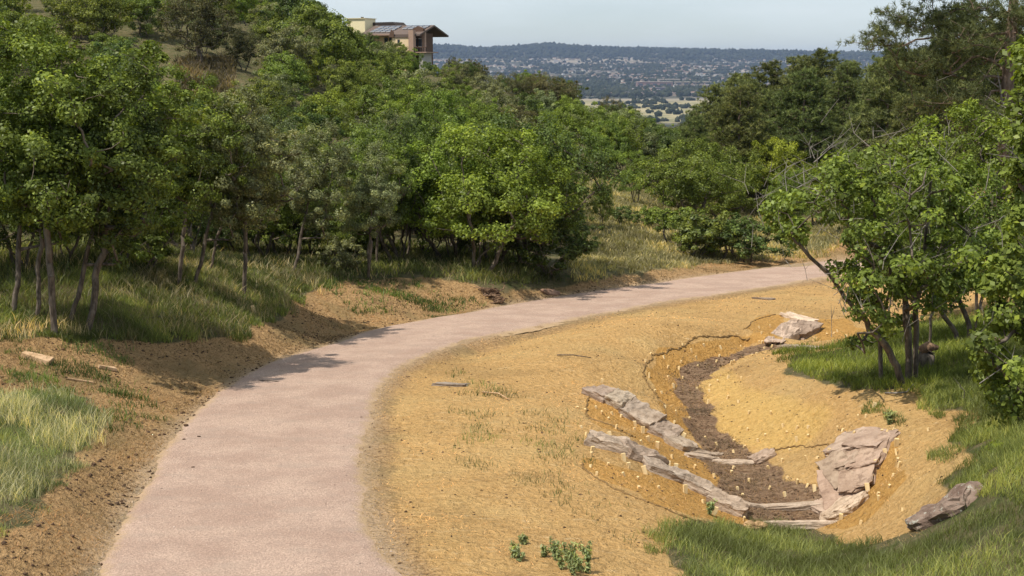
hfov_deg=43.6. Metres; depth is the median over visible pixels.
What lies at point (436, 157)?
scrub oak
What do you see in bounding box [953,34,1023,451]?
oak tree
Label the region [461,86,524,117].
scrub oak
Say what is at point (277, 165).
oak tree
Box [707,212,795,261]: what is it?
shrub
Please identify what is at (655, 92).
distant town
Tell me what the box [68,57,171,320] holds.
oak tree
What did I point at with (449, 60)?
juniper tree
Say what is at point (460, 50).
woods
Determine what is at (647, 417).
stone slab
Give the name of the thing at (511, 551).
weed plant
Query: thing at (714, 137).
scrub oak
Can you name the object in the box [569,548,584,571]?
weed plant
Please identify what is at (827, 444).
blanket seam
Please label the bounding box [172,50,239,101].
grass
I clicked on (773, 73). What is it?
pine tree
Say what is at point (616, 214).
shrub
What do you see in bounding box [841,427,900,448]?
stone slab
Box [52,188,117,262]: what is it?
scrub oak
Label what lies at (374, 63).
scrub oak
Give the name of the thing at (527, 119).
scrub oak
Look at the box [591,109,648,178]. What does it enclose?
scrub oak
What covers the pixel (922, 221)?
oak tree
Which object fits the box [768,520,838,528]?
stone slab
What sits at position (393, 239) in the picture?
scrub oak
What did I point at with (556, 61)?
distant town
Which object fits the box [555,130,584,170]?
scrub oak
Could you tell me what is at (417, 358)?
gravel
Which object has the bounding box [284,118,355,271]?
oak tree
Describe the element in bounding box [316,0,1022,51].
sky
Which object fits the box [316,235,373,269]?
shrub
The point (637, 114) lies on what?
scrub oak
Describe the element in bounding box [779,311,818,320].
stone slab
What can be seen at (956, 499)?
boulder
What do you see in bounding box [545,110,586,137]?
scrub oak
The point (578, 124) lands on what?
scrub oak
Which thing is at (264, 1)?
scrub oak
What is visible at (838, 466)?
stone slab
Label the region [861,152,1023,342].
scrub oak
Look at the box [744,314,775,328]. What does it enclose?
blanket seam
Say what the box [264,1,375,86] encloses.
scrub oak
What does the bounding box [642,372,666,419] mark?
blanket seam
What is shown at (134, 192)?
oak tree
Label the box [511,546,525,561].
weed plant
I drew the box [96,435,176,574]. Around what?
gravel
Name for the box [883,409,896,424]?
weed plant
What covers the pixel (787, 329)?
stone slab
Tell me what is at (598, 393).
stone slab
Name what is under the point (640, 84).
building
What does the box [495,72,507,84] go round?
juniper tree
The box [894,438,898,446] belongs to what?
stake
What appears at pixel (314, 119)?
scrub oak
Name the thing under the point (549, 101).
scrub oak
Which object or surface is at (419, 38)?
house
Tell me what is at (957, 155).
scrub oak
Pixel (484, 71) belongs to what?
juniper tree
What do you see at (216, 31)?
scrub oak
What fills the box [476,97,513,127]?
scrub oak
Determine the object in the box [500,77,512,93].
scrub oak
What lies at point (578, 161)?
scrub oak
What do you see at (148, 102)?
scrub oak
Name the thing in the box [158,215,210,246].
scrub oak
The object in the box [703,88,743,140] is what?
pine tree
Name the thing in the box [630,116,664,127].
scrub oak
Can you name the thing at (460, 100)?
scrub oak
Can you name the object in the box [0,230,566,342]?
dry grass
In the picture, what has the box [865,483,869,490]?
stake
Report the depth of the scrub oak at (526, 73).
161.22 m
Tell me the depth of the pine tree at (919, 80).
86.59 m
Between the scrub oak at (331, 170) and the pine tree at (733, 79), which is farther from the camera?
the pine tree at (733, 79)
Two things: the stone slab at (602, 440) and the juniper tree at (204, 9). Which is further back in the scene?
the juniper tree at (204, 9)
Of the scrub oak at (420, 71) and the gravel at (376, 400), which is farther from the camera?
the scrub oak at (420, 71)
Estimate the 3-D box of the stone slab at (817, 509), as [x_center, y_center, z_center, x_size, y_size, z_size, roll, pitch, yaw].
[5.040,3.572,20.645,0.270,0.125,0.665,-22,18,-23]
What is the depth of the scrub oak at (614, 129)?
90.45 m
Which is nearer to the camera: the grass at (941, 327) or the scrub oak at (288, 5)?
the grass at (941, 327)
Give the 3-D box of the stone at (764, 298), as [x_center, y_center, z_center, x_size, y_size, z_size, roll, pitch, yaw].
[8.567,0.363,43.659,0.893,0.090,0.206,3,7,38]
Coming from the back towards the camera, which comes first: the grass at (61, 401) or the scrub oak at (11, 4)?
the scrub oak at (11, 4)
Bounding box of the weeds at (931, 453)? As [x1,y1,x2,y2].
[444,367,987,547]
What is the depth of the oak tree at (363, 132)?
43.47 m
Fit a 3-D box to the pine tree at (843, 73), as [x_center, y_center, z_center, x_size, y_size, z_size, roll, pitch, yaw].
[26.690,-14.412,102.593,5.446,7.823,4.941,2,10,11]
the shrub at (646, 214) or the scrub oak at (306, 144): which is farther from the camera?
the shrub at (646, 214)
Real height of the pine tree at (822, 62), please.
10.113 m
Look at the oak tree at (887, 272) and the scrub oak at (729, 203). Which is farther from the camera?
the scrub oak at (729, 203)
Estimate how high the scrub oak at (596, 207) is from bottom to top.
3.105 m
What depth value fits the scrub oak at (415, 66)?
140.76 m
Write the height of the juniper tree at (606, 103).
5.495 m
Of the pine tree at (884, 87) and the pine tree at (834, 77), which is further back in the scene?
the pine tree at (834, 77)
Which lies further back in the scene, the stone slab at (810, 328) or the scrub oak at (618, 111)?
the scrub oak at (618, 111)
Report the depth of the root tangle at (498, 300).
41.75 m
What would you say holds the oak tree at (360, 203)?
on the ground at (818, 412)
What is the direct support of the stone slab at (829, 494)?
on the ground at (818, 412)
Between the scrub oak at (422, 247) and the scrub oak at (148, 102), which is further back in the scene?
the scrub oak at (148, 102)
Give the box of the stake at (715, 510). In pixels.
[712,506,718,515]
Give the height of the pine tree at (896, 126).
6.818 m
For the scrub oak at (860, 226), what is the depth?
60.80 m
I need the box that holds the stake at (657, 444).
[655,441,659,448]
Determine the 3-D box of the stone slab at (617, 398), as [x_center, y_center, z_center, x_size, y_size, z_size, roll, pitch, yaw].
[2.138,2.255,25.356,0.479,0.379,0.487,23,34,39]
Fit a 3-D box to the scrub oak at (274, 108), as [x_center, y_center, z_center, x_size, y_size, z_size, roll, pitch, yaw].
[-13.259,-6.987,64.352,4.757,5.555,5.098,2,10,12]
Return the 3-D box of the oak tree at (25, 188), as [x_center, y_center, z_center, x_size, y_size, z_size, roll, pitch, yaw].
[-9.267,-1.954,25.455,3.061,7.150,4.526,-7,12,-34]
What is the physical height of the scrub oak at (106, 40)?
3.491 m
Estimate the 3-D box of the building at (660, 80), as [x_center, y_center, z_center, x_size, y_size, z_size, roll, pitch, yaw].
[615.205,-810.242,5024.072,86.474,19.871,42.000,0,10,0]
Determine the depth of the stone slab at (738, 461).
23.30 m
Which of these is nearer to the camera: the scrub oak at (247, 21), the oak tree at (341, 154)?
the oak tree at (341, 154)
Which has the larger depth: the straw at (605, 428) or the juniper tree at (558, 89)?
the juniper tree at (558, 89)
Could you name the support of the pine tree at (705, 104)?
on the ground at (818, 412)
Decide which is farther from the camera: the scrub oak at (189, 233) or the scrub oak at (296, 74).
the scrub oak at (296, 74)
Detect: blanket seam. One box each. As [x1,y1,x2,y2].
[581,463,708,524]
[585,396,635,437]
[642,335,749,372]
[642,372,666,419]
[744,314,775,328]
[774,443,828,450]
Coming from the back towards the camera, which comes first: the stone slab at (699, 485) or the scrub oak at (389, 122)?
the scrub oak at (389, 122)
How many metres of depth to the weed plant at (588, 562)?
14.46 m
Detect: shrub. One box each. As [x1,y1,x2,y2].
[113,210,192,267]
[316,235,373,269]
[505,221,600,275]
[557,215,604,245]
[606,203,638,222]
[631,205,658,225]
[649,201,705,241]
[665,213,755,257]
[672,210,736,255]
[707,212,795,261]
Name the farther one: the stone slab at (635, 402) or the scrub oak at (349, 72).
the scrub oak at (349, 72)
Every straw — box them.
[0,259,809,575]
[367,290,1008,575]
[663,343,837,536]
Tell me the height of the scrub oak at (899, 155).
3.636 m
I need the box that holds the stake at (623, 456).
[621,453,625,461]
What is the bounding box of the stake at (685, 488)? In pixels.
[683,484,687,493]
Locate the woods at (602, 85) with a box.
[432,53,874,96]
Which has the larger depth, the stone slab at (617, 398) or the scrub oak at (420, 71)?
the scrub oak at (420, 71)
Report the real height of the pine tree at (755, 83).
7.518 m
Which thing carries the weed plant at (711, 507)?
on the ground at (818, 412)
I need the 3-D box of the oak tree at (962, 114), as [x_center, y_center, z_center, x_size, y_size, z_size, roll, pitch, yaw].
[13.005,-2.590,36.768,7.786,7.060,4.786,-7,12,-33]
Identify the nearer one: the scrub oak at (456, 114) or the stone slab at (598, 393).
the stone slab at (598, 393)
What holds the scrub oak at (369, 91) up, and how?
on the ground at (818, 412)
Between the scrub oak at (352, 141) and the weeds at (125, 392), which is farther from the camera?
the scrub oak at (352, 141)
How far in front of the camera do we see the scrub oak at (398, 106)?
79.94 m
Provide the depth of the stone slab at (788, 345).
33.25 m
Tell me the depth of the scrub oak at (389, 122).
72.53 m
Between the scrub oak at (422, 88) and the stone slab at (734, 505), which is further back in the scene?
the scrub oak at (422, 88)
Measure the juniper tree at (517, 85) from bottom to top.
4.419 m
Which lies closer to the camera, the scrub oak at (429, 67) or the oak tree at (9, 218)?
the oak tree at (9, 218)
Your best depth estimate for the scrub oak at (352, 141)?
60.34 m
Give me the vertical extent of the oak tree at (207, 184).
5.924 m
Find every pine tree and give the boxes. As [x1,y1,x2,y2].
[668,114,723,208]
[680,105,707,151]
[685,82,723,154]
[703,82,773,179]
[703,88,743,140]
[709,71,751,138]
[718,78,767,145]
[744,58,786,117]
[752,88,793,146]
[757,65,838,173]
[765,54,827,150]
[797,47,845,150]
[819,59,865,143]
[820,60,865,144]
[821,102,883,167]
[834,55,918,167]
[836,0,1023,229]
[846,42,928,137]
[860,64,883,109]
[875,92,940,185]
[892,59,951,137]
[920,0,983,136]
[926,56,973,162]
[942,24,1023,167]
[943,7,1023,163]
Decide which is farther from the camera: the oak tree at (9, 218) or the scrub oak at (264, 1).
the scrub oak at (264, 1)
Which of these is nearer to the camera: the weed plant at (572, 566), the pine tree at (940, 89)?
the weed plant at (572, 566)
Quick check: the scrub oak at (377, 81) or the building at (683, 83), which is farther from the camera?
the building at (683, 83)
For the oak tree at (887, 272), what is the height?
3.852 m
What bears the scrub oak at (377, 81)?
on the ground at (818, 412)
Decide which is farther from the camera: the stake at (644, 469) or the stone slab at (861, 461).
the stone slab at (861, 461)
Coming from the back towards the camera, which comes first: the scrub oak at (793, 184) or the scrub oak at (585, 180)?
the scrub oak at (793, 184)
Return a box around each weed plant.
[509,540,521,557]
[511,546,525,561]
[517,531,528,544]
[540,544,552,556]
[549,536,560,560]
[555,545,572,569]
[560,540,577,562]
[563,552,581,575]
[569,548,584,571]
[573,540,592,560]
[573,548,592,573]
[706,498,717,514]
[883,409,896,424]
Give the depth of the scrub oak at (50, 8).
104.23 m
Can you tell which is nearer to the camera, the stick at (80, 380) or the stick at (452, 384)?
the stick at (80, 380)
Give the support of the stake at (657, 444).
on the ground at (818, 412)
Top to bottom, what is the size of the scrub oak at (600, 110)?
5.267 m
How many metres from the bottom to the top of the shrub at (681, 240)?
2.692 m
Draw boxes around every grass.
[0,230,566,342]
[0,230,569,294]
[0,259,342,343]
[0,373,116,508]
[0,378,100,537]
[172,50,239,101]
[559,175,850,284]
[635,494,1023,575]
[769,310,1023,393]
[908,345,1023,504]
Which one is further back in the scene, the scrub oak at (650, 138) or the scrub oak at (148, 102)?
the scrub oak at (650, 138)
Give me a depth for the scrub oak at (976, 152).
69.18 m
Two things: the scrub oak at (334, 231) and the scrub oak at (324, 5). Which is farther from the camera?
the scrub oak at (324, 5)
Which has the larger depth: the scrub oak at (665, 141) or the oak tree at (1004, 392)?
the scrub oak at (665, 141)
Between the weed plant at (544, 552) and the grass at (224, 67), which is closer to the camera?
the weed plant at (544, 552)
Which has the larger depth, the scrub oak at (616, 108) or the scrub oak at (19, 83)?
the scrub oak at (616, 108)
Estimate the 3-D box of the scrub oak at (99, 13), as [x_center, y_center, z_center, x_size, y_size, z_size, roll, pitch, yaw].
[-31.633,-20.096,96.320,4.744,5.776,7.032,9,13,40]
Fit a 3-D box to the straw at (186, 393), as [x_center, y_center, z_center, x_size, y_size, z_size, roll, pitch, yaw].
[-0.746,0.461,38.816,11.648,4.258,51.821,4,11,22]
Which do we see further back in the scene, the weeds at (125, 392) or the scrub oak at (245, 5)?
the scrub oak at (245, 5)
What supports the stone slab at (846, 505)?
on the ground at (818, 412)
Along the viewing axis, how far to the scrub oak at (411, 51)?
163.26 m
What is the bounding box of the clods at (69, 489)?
[1,275,670,575]
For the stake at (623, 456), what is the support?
on the ground at (818, 412)
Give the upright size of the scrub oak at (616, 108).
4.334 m
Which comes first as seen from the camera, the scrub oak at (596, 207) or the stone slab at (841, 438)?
the stone slab at (841, 438)
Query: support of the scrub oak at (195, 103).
on the ground at (818, 412)
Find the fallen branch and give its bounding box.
[885,385,912,393]
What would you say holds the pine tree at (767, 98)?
on the ground at (818, 412)
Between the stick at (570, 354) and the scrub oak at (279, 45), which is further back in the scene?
the scrub oak at (279, 45)
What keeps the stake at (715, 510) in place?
on the ground at (818, 412)
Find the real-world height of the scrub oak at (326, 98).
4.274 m
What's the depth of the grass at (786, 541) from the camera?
15.71 m
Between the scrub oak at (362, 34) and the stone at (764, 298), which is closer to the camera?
the stone at (764, 298)
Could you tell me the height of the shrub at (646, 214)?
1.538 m
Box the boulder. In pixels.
[905,481,982,531]
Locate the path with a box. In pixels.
[100,259,863,575]
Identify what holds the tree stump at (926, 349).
on the ground at (818, 412)
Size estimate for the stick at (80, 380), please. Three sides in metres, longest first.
0.486 x 0.050 x 0.021 m
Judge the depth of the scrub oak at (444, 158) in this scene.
58.74 m
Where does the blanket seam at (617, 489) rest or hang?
on the ground at (818, 412)
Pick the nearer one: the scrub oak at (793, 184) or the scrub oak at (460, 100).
the scrub oak at (793, 184)
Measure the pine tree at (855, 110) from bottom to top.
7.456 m
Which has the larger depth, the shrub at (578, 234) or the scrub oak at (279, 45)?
the scrub oak at (279, 45)
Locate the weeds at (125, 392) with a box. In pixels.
[0,273,485,436]
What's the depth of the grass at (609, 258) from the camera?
61.41 m
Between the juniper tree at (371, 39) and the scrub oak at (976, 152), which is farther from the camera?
the juniper tree at (371, 39)
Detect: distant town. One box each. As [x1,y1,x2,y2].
[433,57,870,92]
[434,58,781,95]
[442,58,865,95]
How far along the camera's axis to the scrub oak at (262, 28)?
112.02 m
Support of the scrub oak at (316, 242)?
on the ground at (818, 412)
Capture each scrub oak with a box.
[0,0,32,20]
[0,4,18,40]
[0,8,71,56]
[0,204,74,267]
[2,76,58,115]
[2,208,28,236]
[40,0,88,29]
[41,0,135,50]
[49,0,110,38]
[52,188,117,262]
[62,175,160,254]
[68,64,157,114]
[80,32,133,61]
[85,48,167,105]
[88,33,162,86]
[113,72,185,115]
[114,0,171,36]
[126,107,201,229]
[129,167,203,250]
[133,109,230,251]
[151,0,204,35]
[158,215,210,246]
[180,104,250,228]
[186,93,235,126]
[187,4,228,53]
[192,214,258,252]
[200,93,290,143]
[207,0,238,11]
[220,146,322,255]
[223,225,282,251]
[225,0,258,23]
[226,0,271,26]
[226,72,295,121]
[242,165,338,255]
[244,8,295,55]
[245,70,299,120]
[248,0,308,27]
[250,112,307,156]
[251,0,282,22]
[251,20,325,74]
[254,50,311,106]
[255,0,340,49]
[262,141,319,225]
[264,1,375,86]
[274,24,328,76]
[275,128,319,165]
[275,187,343,254]
[276,95,345,153]
[282,88,355,139]
[291,42,335,92]
[297,103,359,145]
[301,0,332,20]
[308,143,364,244]
[311,201,360,256]
[318,114,431,259]
[319,126,389,162]
[321,56,385,110]
[325,81,389,124]
[330,31,367,60]
[331,188,378,251]
[335,37,384,74]
[340,69,420,132]
[343,151,408,251]
[344,59,397,111]
[354,124,502,260]
[355,107,449,233]
[356,226,397,249]
[359,40,404,74]
[361,107,433,139]
[369,47,413,79]
[373,84,448,135]
[382,67,441,100]
[388,42,410,59]
[396,74,432,103]
[396,214,442,251]
[397,44,417,69]
[397,87,470,145]
[401,49,425,72]
[403,92,439,114]
[407,121,522,248]
[409,85,477,140]
[419,122,587,271]
[421,61,435,74]
[427,134,580,261]
[431,64,441,76]
[431,70,472,102]
[434,212,491,254]
[439,110,628,263]
[441,58,476,90]
[441,117,520,163]
[443,64,460,79]
[453,59,479,77]
[460,88,498,103]
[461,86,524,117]
[466,72,504,97]
[467,100,506,128]
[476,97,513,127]
[499,107,579,167]
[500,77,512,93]
[501,88,553,123]
[505,145,583,261]
[516,69,538,91]
[518,121,588,195]
[522,70,562,95]
[525,88,559,118]
[526,143,588,193]
[533,95,599,151]
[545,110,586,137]
[555,77,588,102]
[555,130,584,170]
[556,92,596,137]
[580,118,629,174]
[584,101,634,141]
[585,175,613,225]
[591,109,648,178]
[592,108,632,127]
[596,102,633,118]
[611,108,652,133]
[615,150,657,202]
[617,126,670,165]
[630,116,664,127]
[630,136,753,216]
[639,119,691,161]
[643,126,687,169]
[651,149,691,205]
[661,146,769,219]
[692,127,735,155]
[722,155,765,211]
[747,137,815,194]
[761,158,810,189]
[764,168,819,219]
[789,161,836,224]
[801,151,877,223]
[821,166,877,227]
[827,150,913,222]
[839,188,893,241]
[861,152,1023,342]
[893,152,920,184]
[938,149,981,189]
[966,128,1014,167]
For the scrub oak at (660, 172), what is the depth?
85.30 m
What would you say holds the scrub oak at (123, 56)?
on the ground at (818, 412)
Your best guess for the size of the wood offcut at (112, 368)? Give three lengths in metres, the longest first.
0.365 x 0.140 x 0.060 m
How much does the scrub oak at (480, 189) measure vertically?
5.692 m
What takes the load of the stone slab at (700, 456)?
on the ground at (818, 412)
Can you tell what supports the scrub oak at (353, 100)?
on the ground at (818, 412)
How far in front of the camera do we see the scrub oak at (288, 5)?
112.59 m
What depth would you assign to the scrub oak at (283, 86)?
84.82 m
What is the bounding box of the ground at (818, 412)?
[0,0,1023,575]
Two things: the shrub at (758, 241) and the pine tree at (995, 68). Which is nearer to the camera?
the shrub at (758, 241)
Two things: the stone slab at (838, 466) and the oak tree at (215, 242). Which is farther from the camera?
the oak tree at (215, 242)
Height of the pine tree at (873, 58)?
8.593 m
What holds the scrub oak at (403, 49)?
on the ground at (818, 412)
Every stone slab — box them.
[581,384,616,402]
[584,430,629,454]
[604,388,635,409]
[618,396,649,419]
[620,439,668,464]
[628,407,666,428]
[642,455,689,483]
[646,419,683,438]
[663,435,702,451]
[683,473,721,496]
[684,452,719,460]
[691,450,723,455]
[705,487,750,517]
[711,459,754,464]
[744,500,764,508]
[747,448,776,464]
[763,501,820,510]
[764,319,801,344]
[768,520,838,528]
[778,344,823,349]
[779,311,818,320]
[792,320,823,339]
[809,499,824,513]
[815,449,853,488]
[816,458,864,509]
[819,490,868,519]
[822,426,864,456]
[832,441,857,470]
[837,443,876,496]
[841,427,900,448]
[844,432,890,470]
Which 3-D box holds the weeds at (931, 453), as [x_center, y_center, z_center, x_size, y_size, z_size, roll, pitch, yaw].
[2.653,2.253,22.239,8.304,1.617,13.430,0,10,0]
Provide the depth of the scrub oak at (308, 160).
55.06 m
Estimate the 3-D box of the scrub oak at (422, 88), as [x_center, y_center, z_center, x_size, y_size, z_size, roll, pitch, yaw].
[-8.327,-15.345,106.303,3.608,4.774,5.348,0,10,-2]
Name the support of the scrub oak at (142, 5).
on the ground at (818, 412)
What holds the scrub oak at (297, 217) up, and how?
on the ground at (818, 412)
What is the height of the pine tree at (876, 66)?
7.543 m
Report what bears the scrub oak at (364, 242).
on the ground at (818, 412)
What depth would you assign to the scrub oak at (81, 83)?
75.43 m
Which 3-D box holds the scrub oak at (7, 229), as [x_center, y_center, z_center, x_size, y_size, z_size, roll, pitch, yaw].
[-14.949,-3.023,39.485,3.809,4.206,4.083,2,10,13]
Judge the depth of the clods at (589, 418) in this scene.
23.00 m
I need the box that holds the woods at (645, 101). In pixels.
[578,95,704,124]
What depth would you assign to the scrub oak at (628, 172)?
80.80 m
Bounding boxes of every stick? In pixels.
[67,378,92,382]
[482,391,509,399]
[557,354,590,357]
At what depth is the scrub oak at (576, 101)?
115.79 m
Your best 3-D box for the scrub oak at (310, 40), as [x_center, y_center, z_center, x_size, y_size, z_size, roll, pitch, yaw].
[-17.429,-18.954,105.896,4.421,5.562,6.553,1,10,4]
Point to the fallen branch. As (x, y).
(896, 392)
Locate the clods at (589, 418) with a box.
[365,281,968,572]
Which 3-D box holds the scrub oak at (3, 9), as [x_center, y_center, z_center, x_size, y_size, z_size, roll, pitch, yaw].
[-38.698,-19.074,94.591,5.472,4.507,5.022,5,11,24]
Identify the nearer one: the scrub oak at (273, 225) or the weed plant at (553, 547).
the weed plant at (553, 547)
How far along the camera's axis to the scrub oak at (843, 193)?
64.66 m
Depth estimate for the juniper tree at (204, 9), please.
94.93 m
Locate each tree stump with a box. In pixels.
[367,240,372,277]
[918,341,938,367]
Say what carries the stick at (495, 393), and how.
on the ground at (818, 412)
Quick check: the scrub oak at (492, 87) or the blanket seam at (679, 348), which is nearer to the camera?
the blanket seam at (679, 348)
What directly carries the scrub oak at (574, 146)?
on the ground at (818, 412)
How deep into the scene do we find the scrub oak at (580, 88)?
152.10 m
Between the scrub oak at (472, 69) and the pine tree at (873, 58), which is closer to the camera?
the pine tree at (873, 58)
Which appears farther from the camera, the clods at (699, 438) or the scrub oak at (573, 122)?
the scrub oak at (573, 122)
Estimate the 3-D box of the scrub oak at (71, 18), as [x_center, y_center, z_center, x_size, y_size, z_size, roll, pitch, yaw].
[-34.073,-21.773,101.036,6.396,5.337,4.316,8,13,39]
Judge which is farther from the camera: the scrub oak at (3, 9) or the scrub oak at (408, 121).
the scrub oak at (3, 9)
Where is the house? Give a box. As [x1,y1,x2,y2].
[346,17,448,72]
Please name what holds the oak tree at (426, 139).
on the ground at (818, 412)
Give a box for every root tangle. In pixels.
[470,283,504,297]
[488,296,507,303]
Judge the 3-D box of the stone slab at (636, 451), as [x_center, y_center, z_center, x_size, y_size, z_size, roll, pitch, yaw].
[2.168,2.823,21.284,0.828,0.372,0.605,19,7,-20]
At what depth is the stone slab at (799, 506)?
20.82 m
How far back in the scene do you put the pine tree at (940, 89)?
84.35 m
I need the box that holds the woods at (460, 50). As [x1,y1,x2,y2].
[433,41,903,60]
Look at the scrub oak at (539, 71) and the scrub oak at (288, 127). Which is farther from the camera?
the scrub oak at (539, 71)
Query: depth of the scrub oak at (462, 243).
48.94 m
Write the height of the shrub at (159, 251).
1.873 m
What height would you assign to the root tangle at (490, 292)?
0.527 m
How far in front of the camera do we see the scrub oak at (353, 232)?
50.60 m
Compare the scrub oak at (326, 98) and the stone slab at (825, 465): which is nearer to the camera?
the stone slab at (825, 465)
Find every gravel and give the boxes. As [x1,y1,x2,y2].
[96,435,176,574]
[101,264,822,571]
[355,287,766,548]
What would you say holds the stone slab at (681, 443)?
on the ground at (818, 412)
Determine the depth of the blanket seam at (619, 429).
23.38 m
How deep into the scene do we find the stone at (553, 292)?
44.52 m
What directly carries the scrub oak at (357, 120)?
on the ground at (818, 412)
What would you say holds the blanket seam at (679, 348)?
on the ground at (818, 412)
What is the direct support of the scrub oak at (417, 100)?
on the ground at (818, 412)
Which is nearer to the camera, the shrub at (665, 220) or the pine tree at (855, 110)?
the shrub at (665, 220)
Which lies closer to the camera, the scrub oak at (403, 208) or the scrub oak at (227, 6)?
the scrub oak at (403, 208)
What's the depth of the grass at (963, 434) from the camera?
18.88 m
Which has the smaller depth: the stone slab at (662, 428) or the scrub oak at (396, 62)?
the stone slab at (662, 428)
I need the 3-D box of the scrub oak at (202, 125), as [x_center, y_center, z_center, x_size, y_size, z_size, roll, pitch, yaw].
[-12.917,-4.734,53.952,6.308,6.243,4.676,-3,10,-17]
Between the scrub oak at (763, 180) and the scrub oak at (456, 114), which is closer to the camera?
the scrub oak at (456, 114)
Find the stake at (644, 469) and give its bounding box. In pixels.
[641,465,647,474]
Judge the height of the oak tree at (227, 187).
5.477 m
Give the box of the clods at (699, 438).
[678,343,818,520]
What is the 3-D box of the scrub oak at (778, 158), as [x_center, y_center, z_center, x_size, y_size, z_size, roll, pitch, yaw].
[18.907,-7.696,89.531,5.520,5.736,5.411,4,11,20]
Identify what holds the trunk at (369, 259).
on the ground at (818, 412)
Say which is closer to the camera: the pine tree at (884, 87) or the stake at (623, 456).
the stake at (623, 456)
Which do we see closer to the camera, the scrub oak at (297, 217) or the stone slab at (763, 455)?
the stone slab at (763, 455)
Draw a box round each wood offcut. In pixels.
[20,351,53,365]
[98,365,116,370]
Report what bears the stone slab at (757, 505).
on the ground at (818, 412)
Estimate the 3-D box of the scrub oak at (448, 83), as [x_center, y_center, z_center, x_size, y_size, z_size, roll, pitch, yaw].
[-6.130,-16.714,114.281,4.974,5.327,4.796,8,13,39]
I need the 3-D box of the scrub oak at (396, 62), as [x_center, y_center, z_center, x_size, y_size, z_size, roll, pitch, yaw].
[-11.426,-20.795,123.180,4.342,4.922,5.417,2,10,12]
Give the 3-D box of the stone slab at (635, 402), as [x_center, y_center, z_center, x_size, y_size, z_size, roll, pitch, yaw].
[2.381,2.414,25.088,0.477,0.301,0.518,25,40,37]
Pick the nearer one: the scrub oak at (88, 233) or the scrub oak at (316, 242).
the scrub oak at (88, 233)
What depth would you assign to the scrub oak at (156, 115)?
42.35 m
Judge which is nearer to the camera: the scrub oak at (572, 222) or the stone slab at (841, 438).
the stone slab at (841, 438)
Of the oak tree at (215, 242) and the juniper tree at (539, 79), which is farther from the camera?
the juniper tree at (539, 79)
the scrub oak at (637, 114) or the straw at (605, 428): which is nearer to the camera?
the straw at (605, 428)
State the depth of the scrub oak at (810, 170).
81.11 m
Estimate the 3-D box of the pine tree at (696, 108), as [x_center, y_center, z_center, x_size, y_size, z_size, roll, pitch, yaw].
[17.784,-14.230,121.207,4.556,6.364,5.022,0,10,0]
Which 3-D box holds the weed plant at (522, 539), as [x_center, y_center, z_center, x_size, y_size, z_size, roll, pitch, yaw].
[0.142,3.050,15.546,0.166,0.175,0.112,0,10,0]
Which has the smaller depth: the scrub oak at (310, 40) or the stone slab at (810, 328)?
the stone slab at (810, 328)
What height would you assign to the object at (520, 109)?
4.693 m
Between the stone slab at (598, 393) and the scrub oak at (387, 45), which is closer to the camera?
the stone slab at (598, 393)
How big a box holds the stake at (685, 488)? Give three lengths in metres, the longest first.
0.215 x 0.072 x 0.036 m
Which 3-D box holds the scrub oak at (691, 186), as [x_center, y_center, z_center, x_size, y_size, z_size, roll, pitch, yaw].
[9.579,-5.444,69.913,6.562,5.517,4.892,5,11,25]
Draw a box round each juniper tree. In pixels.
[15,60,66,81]
[157,0,239,62]
[220,24,263,70]
[359,32,382,61]
[446,55,457,66]
[465,59,481,80]
[474,64,489,81]
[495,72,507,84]
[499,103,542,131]
[504,71,533,100]
[523,72,554,100]
[535,76,581,112]
[598,94,626,111]
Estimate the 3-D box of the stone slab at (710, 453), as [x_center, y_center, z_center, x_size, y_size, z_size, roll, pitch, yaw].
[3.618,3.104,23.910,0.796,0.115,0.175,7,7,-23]
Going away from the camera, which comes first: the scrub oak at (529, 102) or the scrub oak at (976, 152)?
the scrub oak at (976, 152)
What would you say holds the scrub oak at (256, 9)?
on the ground at (818, 412)
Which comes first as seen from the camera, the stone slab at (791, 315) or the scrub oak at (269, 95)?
the stone slab at (791, 315)
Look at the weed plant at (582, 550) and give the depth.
14.95 m
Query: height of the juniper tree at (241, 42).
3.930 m
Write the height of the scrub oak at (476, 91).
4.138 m
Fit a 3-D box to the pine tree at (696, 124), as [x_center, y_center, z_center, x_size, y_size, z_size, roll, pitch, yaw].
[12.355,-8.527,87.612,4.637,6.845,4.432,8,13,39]
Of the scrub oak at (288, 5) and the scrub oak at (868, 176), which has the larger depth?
the scrub oak at (288, 5)
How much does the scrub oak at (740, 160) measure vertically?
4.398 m
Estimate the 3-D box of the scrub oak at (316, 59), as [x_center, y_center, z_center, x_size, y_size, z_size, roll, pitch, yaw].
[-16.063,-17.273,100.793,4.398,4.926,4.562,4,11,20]
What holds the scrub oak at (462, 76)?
on the ground at (818, 412)
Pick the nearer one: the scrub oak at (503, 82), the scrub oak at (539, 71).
the scrub oak at (539, 71)
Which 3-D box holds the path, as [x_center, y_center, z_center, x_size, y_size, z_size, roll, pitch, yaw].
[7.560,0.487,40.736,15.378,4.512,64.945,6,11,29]
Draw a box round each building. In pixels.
[636,82,672,86]
[657,79,679,81]
[674,82,707,85]
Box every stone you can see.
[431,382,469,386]
[540,289,559,295]
[743,520,767,529]
[751,297,775,299]
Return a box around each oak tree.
[0,11,140,334]
[0,30,102,311]
[0,43,113,315]
[13,40,224,330]
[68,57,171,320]
[132,63,260,284]
[184,97,315,293]
[193,83,272,283]
[194,106,271,269]
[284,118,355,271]
[337,138,411,265]
[338,127,418,261]
[401,132,444,254]
[716,99,1007,385]
[858,74,1022,314]
[864,207,913,309]
[884,180,964,341]
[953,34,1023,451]

